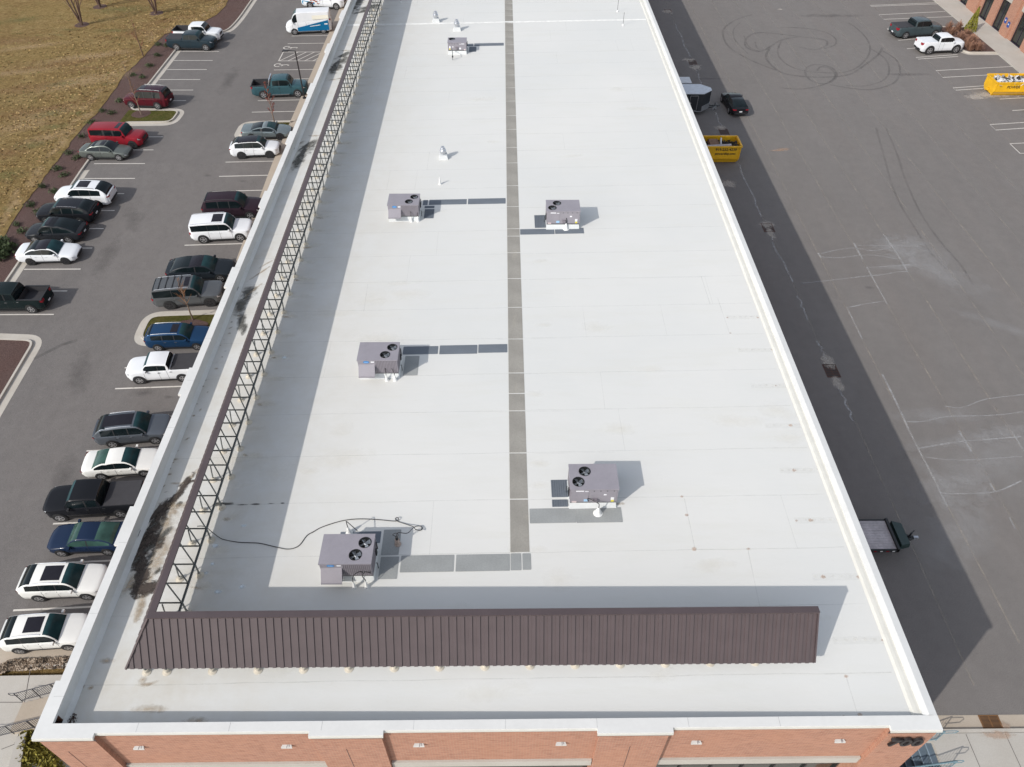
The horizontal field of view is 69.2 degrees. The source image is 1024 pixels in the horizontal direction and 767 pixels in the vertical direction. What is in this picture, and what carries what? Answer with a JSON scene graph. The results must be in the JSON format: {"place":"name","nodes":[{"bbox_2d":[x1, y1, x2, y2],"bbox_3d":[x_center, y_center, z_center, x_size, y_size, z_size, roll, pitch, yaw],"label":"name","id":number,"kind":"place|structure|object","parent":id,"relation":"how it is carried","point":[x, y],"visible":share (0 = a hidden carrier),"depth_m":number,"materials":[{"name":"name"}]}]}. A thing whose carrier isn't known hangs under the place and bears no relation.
{"place":"outdoors","nodes":[
{"label":"outdoors","id":0,"kind":"place"},
{"bbox_2d":[0,668,64,675],"bbox_3d":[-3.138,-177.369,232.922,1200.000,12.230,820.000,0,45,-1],"label":"ground","id":1,"kind":"structure","parent":0,"point":[56,671],"depth_m":39.39,"materials":[{"name":"brown plant"}]},
{"bbox_2d":[31,0,942,766],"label":"brick warehouse","id":2,"kind":"structure","parent":1,"relation":"on","point":[661,370],"depth_m":33.68,"materials":[{"name":"red brick"}]},
{"bbox_2d":[197,517,422,549],"bbox_3d":[-8.182,5.928,30.307,8.965,0.981,1.439,0,45,-1],"label":"black cable","id":3,"kind":"object","parent":2,"relation":"on","point":[317,529],"visible":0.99,"depth_m":30.46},
{"bbox_2d":[318,534,378,584],"bbox_3d":[-6.332,6.943,29.001,2.103,1.298,1.830,0,45,-1],"label":"rooftop unit","id":4,"kind":"object","parent":2,"relation":"on","point":[344,557],"visible":1,"depth_m":28.61,"materials":[{"name":"grey metal"}]},
{"bbox_2d":[357,342,402,379],"bbox_3d":[-6.544,-1.044,36.928,2.073,1.308,1.800,0,45,-1],"label":"rooftop unit","id":5,"kind":"object","parent":2,"relation":"on","point":[375,360],"visible":1,"depth_m":36.51,"materials":[{"name":"grey metal"}]},
{"bbox_2d":[378,556,398,578],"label":"walkway pad","id":6,"kind":"object","parent":2,"relation":"on","point":[388,568],"visible":1,"depth_m":29.42,"materials":[{"name":"rubber"}]},
{"bbox_2d":[381,529,400,554],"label":"walkway pad","id":7,"kind":"object","parent":2,"relation":"on","point":[388,546],"visible":1,"depth_m":30.25,"materials":[{"name":"rubber"}]},
{"bbox_2d":[387,194,421,221],"bbox_3d":[-6.767,-11.054,46.928,2.043,1.228,1.820,0,45,-1],"label":"rooftop unit","id":8,"kind":"object","parent":2,"relation":"on","point":[401,207],"visible":1,"depth_m":46.51,"materials":[{"name":"grey metal"}]},
{"bbox_2d":[403,356,419,375],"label":"walkway pad","id":9,"kind":"object","parent":2,"relation":"on","point":[411,363],"visible":1,"depth_m":37.60,"materials":[{"name":"rubber"}]},
{"bbox_2d":[403,346,437,354],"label":"walkway pad","id":10,"kind":"object","parent":2,"relation":"on","point":[420,350],"visible":1,"depth_m":38.40,"materials":[{"name":"rubber"}]},
{"bbox_2d":[400,555,453,572],"bbox_3d":[-3.377,7.172,29.545,2.129,0.047,0.763,0,45,-1],"label":"walkway pad","id":11,"kind":"object","parent":2,"relation":"on","point":[427,563],"visible":1,"depth_m":29.54,"materials":[{"name":"rubber"}]},
{"bbox_2d":[429,199,466,204],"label":"walkway pad","id":12,"kind":"object","parent":2,"relation":"on","point":[447,201],"visible":1,"depth_m":48.46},
{"bbox_2d":[447,37,467,54],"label":"rooftop unit","id":13,"kind":"object","parent":2,"relation":"on","point":[457,45],"visible":1,"depth_m":65.29,"materials":[{"name":"grey metal"}]},
{"bbox_2d":[439,345,476,353],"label":"walkway pad","id":14,"kind":"object","parent":2,"relation":"on","point":[458,349],"visible":1,"depth_m":38.39,"materials":[{"name":"rubber"}]},
{"bbox_2d":[125,0,819,676],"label":"equipment screen","id":15,"kind":"object","parent":2,"relation":"on","point":[395,640],"visible":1,"depth_m":25.67,"materials":[{"name":"brown metal"}]},
{"bbox_2d":[455,554,509,571],"bbox_3d":[-1.163,7.135,29.535,2.147,0.048,0.763,0,45,-1],"label":"walkway pad","id":16,"kind":"object","parent":2,"relation":"on","point":[483,562],"visible":1,"depth_m":29.53,"materials":[{"name":"rubber"}]},
{"bbox_2d":[468,198,505,203],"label":"walkway pad","id":17,"kind":"object","parent":2,"relation":"on","point":[489,201],"visible":1,"depth_m":48.45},
{"bbox_2d":[478,344,506,352],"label":"walkway pad","id":18,"kind":"object","parent":2,"relation":"on","point":[490,348],"visible":1,"depth_m":38.41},
{"bbox_2d":[506,129,516,146],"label":"walkway pad","id":19,"kind":"object","parent":2,"relation":"on","point":[511,137],"visible":1,"depth_m":54.45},
{"bbox_2d":[506,163,517,184],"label":"walkway pad","id":20,"kind":"object","parent":2,"relation":"on","point":[512,173],"visible":1,"depth_m":50.90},
{"bbox_2d":[507,207,518,228],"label":"walkway pad","id":21,"kind":"object","parent":2,"relation":"on","point":[512,217],"visible":1,"depth_m":47.04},
{"bbox_2d":[507,186,518,205],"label":"walkway pad","id":22,"kind":"object","parent":2,"relation":"on","point":[512,196],"visible":1,"depth_m":48.81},
{"bbox_2d":[507,236,519,252],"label":"walkway pad","id":23,"kind":"object","parent":2,"relation":"on","point":[513,243],"visible":1,"depth_m":44.95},
{"bbox_2d":[507,253,520,277],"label":"walkway pad","id":24,"kind":"object","parent":2,"relation":"on","point":[514,264],"visible":1,"depth_m":43.45,"materials":[{"name":"rubber"}]},
{"bbox_2d":[508,279,521,306],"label":"walkway pad","id":25,"kind":"object","parent":2,"relation":"on","point":[514,294],"visible":1,"depth_m":41.60,"materials":[{"name":"rubber"}]},
{"bbox_2d":[508,308,522,338],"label":"walkway pad","id":26,"kind":"object","parent":2,"relation":"on","point":[515,328],"visible":1,"depth_m":39.75,"materials":[{"name":"rubber"}]},
{"bbox_2d":[508,339,523,372],"bbox_3d":[0.202,-1.433,38.013,0.770,0.010,2.488,0,45,-1],"label":"walkway pad","id":27,"kind":"object","parent":2,"relation":"on","point":[515,356],"visible":1,"depth_m":37.96,"materials":[{"name":"rubber"}]},
{"bbox_2d":[511,553,520,569],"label":"walkway pad","id":28,"kind":"object","parent":2,"relation":"on","point":[515,561],"visible":1,"depth_m":29.54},
{"bbox_2d":[509,373,524,392],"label":"walkway pad","id":29,"kind":"object","parent":2,"relation":"on","point":[516,382],"visible":1,"depth_m":36.58,"materials":[{"name":"rubber"}]},
{"bbox_2d":[509,394,524,409],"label":"walkway pad","id":30,"kind":"object","parent":2,"relation":"on","point":[516,401],"visible":1,"depth_m":35.70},
{"bbox_2d":[509,411,525,452],"bbox_3d":[0.256,2.216,34.388,0.770,0.010,2.526,0,45,-1],"label":"walkway pad","id":31,"kind":"object","parent":2,"relation":"on","point":[517,432],"visible":1,"depth_m":34.37,"materials":[{"name":"rubber"}]},
{"bbox_2d":[509,453,527,498],"bbox_3d":[0.282,4.037,32.580,0.770,0.010,2.487,0,45,-1],"label":"walkway pad","id":32,"kind":"object","parent":2,"relation":"on","point":[518,477],"visible":1,"depth_m":32.53,"materials":[{"name":"rubber"}]},
{"bbox_2d":[510,500,529,551],"bbox_3d":[0.309,5.872,30.757,0.770,0.010,2.566,0,45,-1],"label":"walkway pad","id":33,"kind":"object","parent":2,"relation":"on","point":[519,529],"visible":1,"depth_m":30.70,"materials":[{"name":"rubber"}]},
{"bbox_2d":[520,229,554,234],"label":"walkway pad","id":34,"kind":"object","parent":2,"relation":"on","point":[533,231],"visible":1,"depth_m":45.89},
{"bbox_2d":[529,508,575,522],"bbox_3d":[1.700,5.535,31.063,1.924,0.044,0.736,0,45,-1],"label":"walkway pad","id":35,"kind":"object","parent":2,"relation":"on","point":[553,515],"visible":1,"depth_m":31.05,"materials":[{"name":"rubber"}]},
{"bbox_2d":[551,480,567,496],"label":"walkway pad","id":36,"kind":"object","parent":2,"relation":"on","point":[558,488],"visible":0.91,"depth_m":32.03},
{"bbox_2d":[544,200,580,229],"bbox_3d":[3.100,-10.614,46.210,2.163,1.328,1.780,0,45,-1],"label":"rooftop unit","id":37,"kind":"object","parent":2,"relation":"on","point":[558,213],"visible":1,"depth_m":45.64,"materials":[{"name":"grey metal"}]},
{"bbox_2d":[566,464,619,508],"bbox_3d":[3.357,4.221,31.476,2.103,1.327,1.820,0,45,-1],"label":"rooftop unit","id":38,"kind":"object","parent":2,"relation":"on","point":[599,483],"visible":1,"depth_m":30.91,"materials":[{"name":"grey metal"}]},
{"bbox_2d":[575,507,622,522],"bbox_3d":[3.638,5.505,31.052,1.923,0.044,0.750,0,45,-1],"label":"walkway pad","id":39,"kind":"object","parent":2,"relation":"on","point":[586,515],"visible":0.99,"depth_m":31.01,"materials":[{"name":"rubber"}]},
{"bbox_2d":[656,763,838,766],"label":"window","id":40,"kind":"structure","parent":2,"relation":"in","point":[773,764],"depth_m":28.86,"materials":[{"name":"black glass"}]},
{"bbox_2d":[887,738,923,746],"bbox_3d":[13.398,12.201,25.227,1.136,0.578,0.090,0,45,-1],"label":"building number","id":41,"kind":"object","parent":2,"relation":"attached to","point":[902,742],"visible":1,"depth_m":25.12,"materials":[{"name":"black metal"}]},
{"bbox_2d":[900,739,939,766],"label":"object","id":42,"kind":"structure","parent":2,"relation":"attached to","point":[924,754],"depth_m":32.23,"materials":[{"name":"glass"}]},
{"bbox_2d":[938,715,1023,728],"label":"gutter","id":43,"kind":"object","parent":1,"relation":"on","point":[968,721],"depth_m":33.03,"materials":[{"name":"beige concrete"}]},
{"bbox_2d":[978,715,1003,728],"bbox_3d":[21.317,15.088,33.047,0.900,0.090,0.580,0,45,-1],"label":"storm drain","id":44,"kind":"object","parent":43,"relation":"in","point":[990,721],"visible":1,"depth_m":33.02,"materials":[{"name":"orange metal"}]},
{"bbox_2d":[943,728,1023,732],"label":"kerb","id":45,"kind":"structure","parent":1,"relation":"on","point":[1011,730],"depth_m":32.63,"materials":[{"name":"concrete"}]},
{"bbox_2d":[0,675,69,766],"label":"forecourt","id":46,"kind":"structure","parent":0,"point":[10,711],"depth_m":38.27,"materials":[{"name":"concrete"}]},
{"bbox_2d":[8,732,39,766],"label":"planter wall","id":47,"kind":"structure","parent":46,"relation":"on","point":[16,753],"depth_m":35.88,"materials":[{"name":"concrete"}]},
{"bbox_2d":[28,744,56,766],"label":"shrub","id":48,"kind":"object","parent":47,"relation":"in","point":[41,754],"visible":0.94,"depth_m":35.86,"materials":[{"name":"green plant"}]},
{"bbox_2d":[39,751,64,766],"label":"shrub","id":49,"kind":"object","parent":47,"relation":"in","point":[53,762],"visible":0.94,"depth_m":35.70,"materials":[{"name":"green plant"}]},
{"bbox_2d":[10,697,48,733],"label":"entrance steps","id":50,"kind":"structure","parent":46,"relation":"on","point":[29,710],"depth_m":37.23,"materials":[{"name":"beige concrete"}]},
{"bbox_2d":[8,682,54,701],"bbox_3d":[-23.080,15.210,37.077,5.041,3.221,0.113,0,45,-1],"label":"handrail","id":51,"kind":"object","parent":46,"relation":"on","point":[32,690],"visible":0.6,"depth_m":37.40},
{"bbox_2d":[0,656,68,673],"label":"river stones","id":52,"kind":"object","parent":46,"relation":"on","point":[22,664],"visible":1,"depth_m":39.35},
{"bbox_2d":[0,648,72,662],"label":"concrete apron","id":53,"kind":"object","parent":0,"point":[11,655],"visible":0.2,"depth_m":39.87,"materials":[{"name":"concrete"}]},
{"bbox_2d":[0,0,227,236],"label":"hillside","id":54,"kind":"structure","parent":0,"point":[19,11],"depth_m":88.07,"materials":[{"name":"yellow plant"}]},
{"bbox_2d":[0,0,224,234],"bbox_3d":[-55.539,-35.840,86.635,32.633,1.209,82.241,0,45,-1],"label":"straw tufts","id":55,"kind":"object","parent":54,"relation":"on","point":[15,176],"visible":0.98,"depth_m":83.34,"materials":[{"name":"plant"}]},
{"bbox_2d":[0,0,249,393],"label":"mulch bed","id":56,"kind":"object","parent":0,"point":[12,352],"visible":0.81,"depth_m":71.75,"materials":[{"name":"soil"}]},
{"bbox_2d":[0,240,18,260],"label":"shrub","id":57,"kind":"object","parent":56,"relation":"on","point":[5,250],"visible":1,"depth_m":61.90,"materials":[{"name":"green plant"}]},
{"bbox_2d":[120,110,175,121],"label":"island lawn","id":58,"kind":"structure","parent":0,"point":[158,116],"depth_m":78.45,"materials":[{"name":"plant"}]},
{"bbox_2d":[0,0,338,632],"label":"car park","id":59,"kind":"structure","parent":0,"point":[67,395],"depth_m":60.46,"materials":[{"name":"asphalt"}]},
{"bbox_2d":[0,282,53,312],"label":"pickup truck","id":60,"kind":"object","parent":59,"relation":"on","point":[16,296],"visible":1,"depth_m":57.25,"materials":[{"name":"black paint"}]},
{"bbox_2d":[0,609,87,653],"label":"suv","id":61,"kind":"object","parent":59,"relation":"on","point":[23,634],"visible":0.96,"depth_m":39.48,"materials":[{"name":"white paint"}]},
{"bbox_2d":[14,239,81,265],"bbox_3d":[-38.493,-11.012,61.614,4.889,1.527,2.139,-2,48,-2],"label":"sedan car","id":62,"kind":"object","parent":59,"relation":"on","point":[43,251],"visible":1,"depth_m":61.15,"materials":[{"name":"white paint"}]},
{"bbox_2d":[25,217,89,242],"bbox_3d":[-39.073,-13.233,63.482,4.985,1.685,2.192,1,48,0],"label":"hatchback car","id":63,"kind":"object","parent":59,"relation":"on","point":[68,230],"visible":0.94,"depth_m":62.96,"materials":[{"name":"paint"}]},
{"bbox_2d":[15,559,107,601],"bbox_3d":[-25.338,11.077,41.925,4.608,1.672,2.059,-2,48,-2],"label":"suv","id":64,"kind":"object","parent":59,"relation":"on","point":[41,582],"visible":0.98,"depth_m":41.43,"materials":[{"name":"white paint"}]},
{"bbox_2d":[36,197,100,221],"bbox_3d":[-39.074,-15.203,65.150,5.122,1.817,2.288,1,48,0],"label":"suv","id":65,"kind":"object","parent":59,"relation":"on","point":[85,209],"visible":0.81,"depth_m":64.49,"materials":[{"name":"black paint"}]},
{"bbox_2d":[47,519,123,556],"bbox_3d":[-24.946,9.053,43.877,4.790,1.451,2.032,-1,48,-1],"label":"sedan car","id":66,"kind":"object","parent":59,"relation":"on","point":[79,537],"visible":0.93,"depth_m":43.40,"materials":[{"name":"blue paint"}]},
{"bbox_2d":[54,179,117,207],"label":"suv","id":67,"kind":"object","parent":59,"relation":"on","point":[101,193],"visible":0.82,"depth_m":66.20,"materials":[{"name":"white paint"}]},
{"bbox_2d":[42,479,143,521],"bbox_3d":[-25.580,6.976,45.396,5.772,1.938,2.209,-3,48,-3],"label":"pickup truck","id":68,"kind":"object","parent":59,"relation":"on","point":[82,498],"visible":0.98,"depth_m":44.91,"materials":[{"name":"black paint"}]},
{"bbox_2d":[78,140,132,160],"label":"sedan car","id":69,"kind":"object","parent":59,"relation":"on","point":[103,149],"visible":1,"depth_m":71.72,"materials":[{"name":"grey paint"}]},
{"bbox_2d":[87,121,148,148],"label":"suv","id":70,"kind":"object","parent":59,"relation":"on","point":[124,133],"visible":0.88,"depth_m":73.17,"materials":[{"name":"red paint"}]},
{"bbox_2d":[80,444,157,479],"bbox_3d":[-24.991,4.965,47.523,4.694,1.437,2.012,-4,48,-4],"label":"sedan car","id":71,"kind":"object","parent":59,"relation":"on","point":[105,464],"visible":0.92,"depth_m":47.06,"materials":[{"name":"white paint"}]},
{"bbox_2d":[0,0,256,416],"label":"kerb","id":72,"kind":"structure","parent":59,"relation":"on","point":[17,376],"depth_m":60.87,"materials":[{"name":"concrete"}]},
{"bbox_2d":[92,410,170,447],"bbox_3d":[-25.098,2.883,49.141,4.763,1.788,2.128,-5,49,-5],"label":"suv","id":73,"kind":"object","parent":59,"relation":"on","point":[115,429],"visible":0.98,"depth_m":48.61,"materials":[{"name":"paint"}]},
{"bbox_2d":[123,84,173,109],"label":"suv","id":74,"kind":"object","parent":59,"relation":"on","point":[155,96],"visible":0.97,"depth_m":79.38,"materials":[{"name":"red paint"}]},
{"bbox_2d":[125,351,198,383],"bbox_3d":[-24.853,-1.250,52.874,4.985,1.781,2.010,-3,48,-3],"label":"pickup truck","id":75,"kind":"object","parent":59,"relation":"on","point":[159,365],"visible":0.91,"depth_m":52.37,"materials":[{"name":"white paint"}]},
{"bbox_2d":[134,310,215,345],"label":"kerb","id":76,"kind":"structure","parent":59,"relation":"on","point":[138,337],"depth_m":57.38,"materials":[{"name":"concrete"}]},
{"bbox_2d":[143,322,208,350],"bbox_3d":[-24.754,-3.580,55.029,4.602,1.577,1.969,-2,48,-2],"label":"suv","id":77,"kind":"object","parent":59,"relation":"on","point":[164,335],"visible":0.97,"depth_m":54.51,"materials":[{"name":"blue paint"}]},
{"bbox_2d":[151,275,224,309],"bbox_3d":[-25.344,-7.268,58.048,5.286,1.971,2.258,-5,49,-5],"label":"suv","id":78,"kind":"object","parent":59,"relation":"on","point":[209,293],"visible":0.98,"depth_m":57.49,"materials":[{"name":"paint"}]},
{"bbox_2d":[165,30,217,50],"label":"pickup truck","id":79,"kind":"object","parent":59,"relation":"on","point":[192,39],"visible":1,"depth_m":90.67,"materials":[{"name":"paint"}]},
{"bbox_2d":[171,21,223,39],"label":"pickup truck","id":80,"kind":"object","parent":59,"relation":"on","point":[205,28],"visible":0.5,"depth_m":92.47,"materials":[{"name":"white paint"}]},
{"bbox_2d":[165,255,235,281],"bbox_3d":[-25.246,-9.405,60.200,5.249,1.606,2.308,-3,48,-3],"label":"sedan car","id":81,"kind":"object","parent":59,"relation":"on","point":[208,267],"visible":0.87,"depth_m":59.64,"materials":[{"name":"paint"}]},
{"bbox_2d":[188,212,252,243],"bbox_3d":[-24.914,-13.447,63.567,5.090,1.942,2.214,-4,48,-4],"label":"suv","id":82,"kind":"object","parent":59,"relation":"on","point":[207,227],"visible":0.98,"depth_m":62.99,"materials":[{"name":"white paint"}]},
{"bbox_2d":[201,190,260,218],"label":"suv","id":83,"kind":"object","parent":59,"relation":"on","point":[234,203],"visible":0.87,"depth_m":65.05,"materials":[{"name":"paint"}]},
{"bbox_2d":[229,135,280,158],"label":"suv","id":84,"kind":"object","parent":59,"relation":"on","point":[242,147],"visible":1,"depth_m":71.97,"materials":[{"name":"white paint"}]},
{"bbox_2d":[241,121,292,139],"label":"sports car","id":85,"kind":"object","parent":59,"relation":"on","point":[270,129],"visible":0.84,"depth_m":74.74,"materials":[{"name":"silver paint"}]},
{"bbox_2d":[250,73,308,98],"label":"pickup truck","id":86,"kind":"object","parent":59,"relation":"on","point":[283,84],"visible":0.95,"depth_m":81.44,"materials":[{"name":"teal paint"}]},
{"bbox_2d":[286,7,332,34],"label":"cargo van","id":87,"kind":"object","parent":59,"relation":"on","point":[311,19],"visible":1,"depth_m":94.22,"materials":[{"name":"white paint"}]},
{"bbox_2d":[301,0,346,9],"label":"pickup truck","id":88,"kind":"object","parent":59,"relation":"on","point":[336,4],"visible":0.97,"depth_m":101.06,"materials":[{"name":"white paint"}]},
{"bbox_2d":[0,3,1023,610],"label":"parking lines","id":89,"kind":"object","parent":59,"relation":"on","point":[266,175],"visible":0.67,"depth_m":70.42,"materials":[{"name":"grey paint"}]},
{"bbox_2d":[143,314,214,336],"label":"island lawn","id":90,"kind":"structure","parent":0,"point":[208,319],"depth_m":57.07,"materials":[{"name":"plant"}]},
{"bbox_2d":[236,6,344,262],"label":"pavement","id":91,"kind":"structure","parent":0,"point":[276,160],"depth_m":79.17,"materials":[{"name":"beige concrete"}]},
{"bbox_2d":[648,0,1023,714],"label":"yard","id":92,"kind":"structure","parent":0,"point":[952,190],"depth_m":56.74,"materials":[{"name":"asphalt"}]},
{"bbox_2d":[682,84,719,111],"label":"enclosed trailer","id":93,"kind":"object","parent":92,"relation":"on","point":[698,96],"visible":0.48,"depth_m":74.03,"materials":[{"name":"metal"}]},
{"bbox_2d":[703,135,742,161],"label":"dumpster","id":94,"kind":"object","parent":92,"relation":"on","point":[720,154],"visible":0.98,"depth_m":67.47,"materials":[{"name":"yellow paint"}]},
{"bbox_2d":[720,92,748,114],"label":"sedan car","id":95,"kind":"object","parent":92,"relation":"on","point":[734,103],"visible":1,"depth_m":74.60,"materials":[{"name":"black paint"}]},
{"bbox_2d":[822,364,840,377],"bbox_3d":[21.041,-0.816,48.855,0.900,0.072,1.240,0,45,-1],"label":"storm drain","id":96,"kind":"object","parent":92,"relation":"in","point":[830,370],"visible":1,"depth_m":48.85,"materials":[{"name":"metal"}]},
{"bbox_2d":[667,1,1018,639],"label":"joint lines","id":97,"kind":"object","parent":92,"relation":"on","point":[883,297],"visible":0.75,"depth_m":55.18,"materials":[{"name":"beige"}]},
{"bbox_2d":[858,518,918,551],"bbox_3d":[17.963,8.215,39.144,6.980,0.974,2.027,0,45,-1],"label":"flatbed trailer","id":98,"kind":"object","parent":92,"relation":"on","point":[883,535],"visible":0.41,"depth_m":38.92,"materials":[{"name":"black metal"}]},
{"bbox_2d":[888,16,942,38],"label":"pickup truck","id":99,"kind":"object","parent":92,"relation":"on","point":[914,26],"visible":0.94,"depth_m":88.97,"materials":[{"name":"paint"}]},
{"bbox_2d":[914,32,964,54],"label":"car","id":100,"kind":"object","parent":92,"relation":"on","point":[941,42],"visible":1,"depth_m":85.61,"materials":[{"name":"white paint"}]},
{"bbox_2d":[941,27,995,51],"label":"planting bed","id":101,"kind":"object","parent":92,"relation":"on","point":[988,48],"visible":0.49,"depth_m":87.70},
{"bbox_2d":[964,6,980,31],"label":"conifer","id":102,"kind":"object","parent":101,"relation":"on","point":[973,21],"visible":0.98,"depth_m":90.09,"materials":[{"name":"green plant"}]},
{"bbox_2d":[959,0,1023,52],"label":"brick building","id":103,"kind":"structure","parent":92,"relation":"on","point":[994,14],"depth_m":89.66,"materials":[{"name":"orange brick"}]},
{"bbox_2d":[992,0,1010,30],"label":"window","id":104,"kind":"structure","parent":103,"relation":"in","point":[1005,5],"depth_m":90.48,"materials":[{"name":"grey glass"}]},
{"bbox_2d":[1011,13,1023,47],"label":"window","id":105,"kind":"structure","parent":103,"relation":"in","point":[1018,36],"depth_m":87.35,"materials":[{"name":"grey glass"}]},
{"bbox_2d":[984,73,1023,94],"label":"dumpster","id":106,"kind":"object","parent":92,"relation":"on","point":[992,86],"visible":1,"depth_m":77.92,"materials":[{"name":"yellow paint"}]},
{"bbox_2d":[926,733,1023,766],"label":"pavement","id":107,"kind":"structure","parent":0,"point":[992,750],"depth_m":32.08,"materials":[{"name":"concrete"}]},
{"bbox_2d":[933,0,1023,72],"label":"pavement","id":108,"kind":"structure","parent":0,"point":[1009,52],"depth_m":89.88,"materials":[{"name":"concrete"}]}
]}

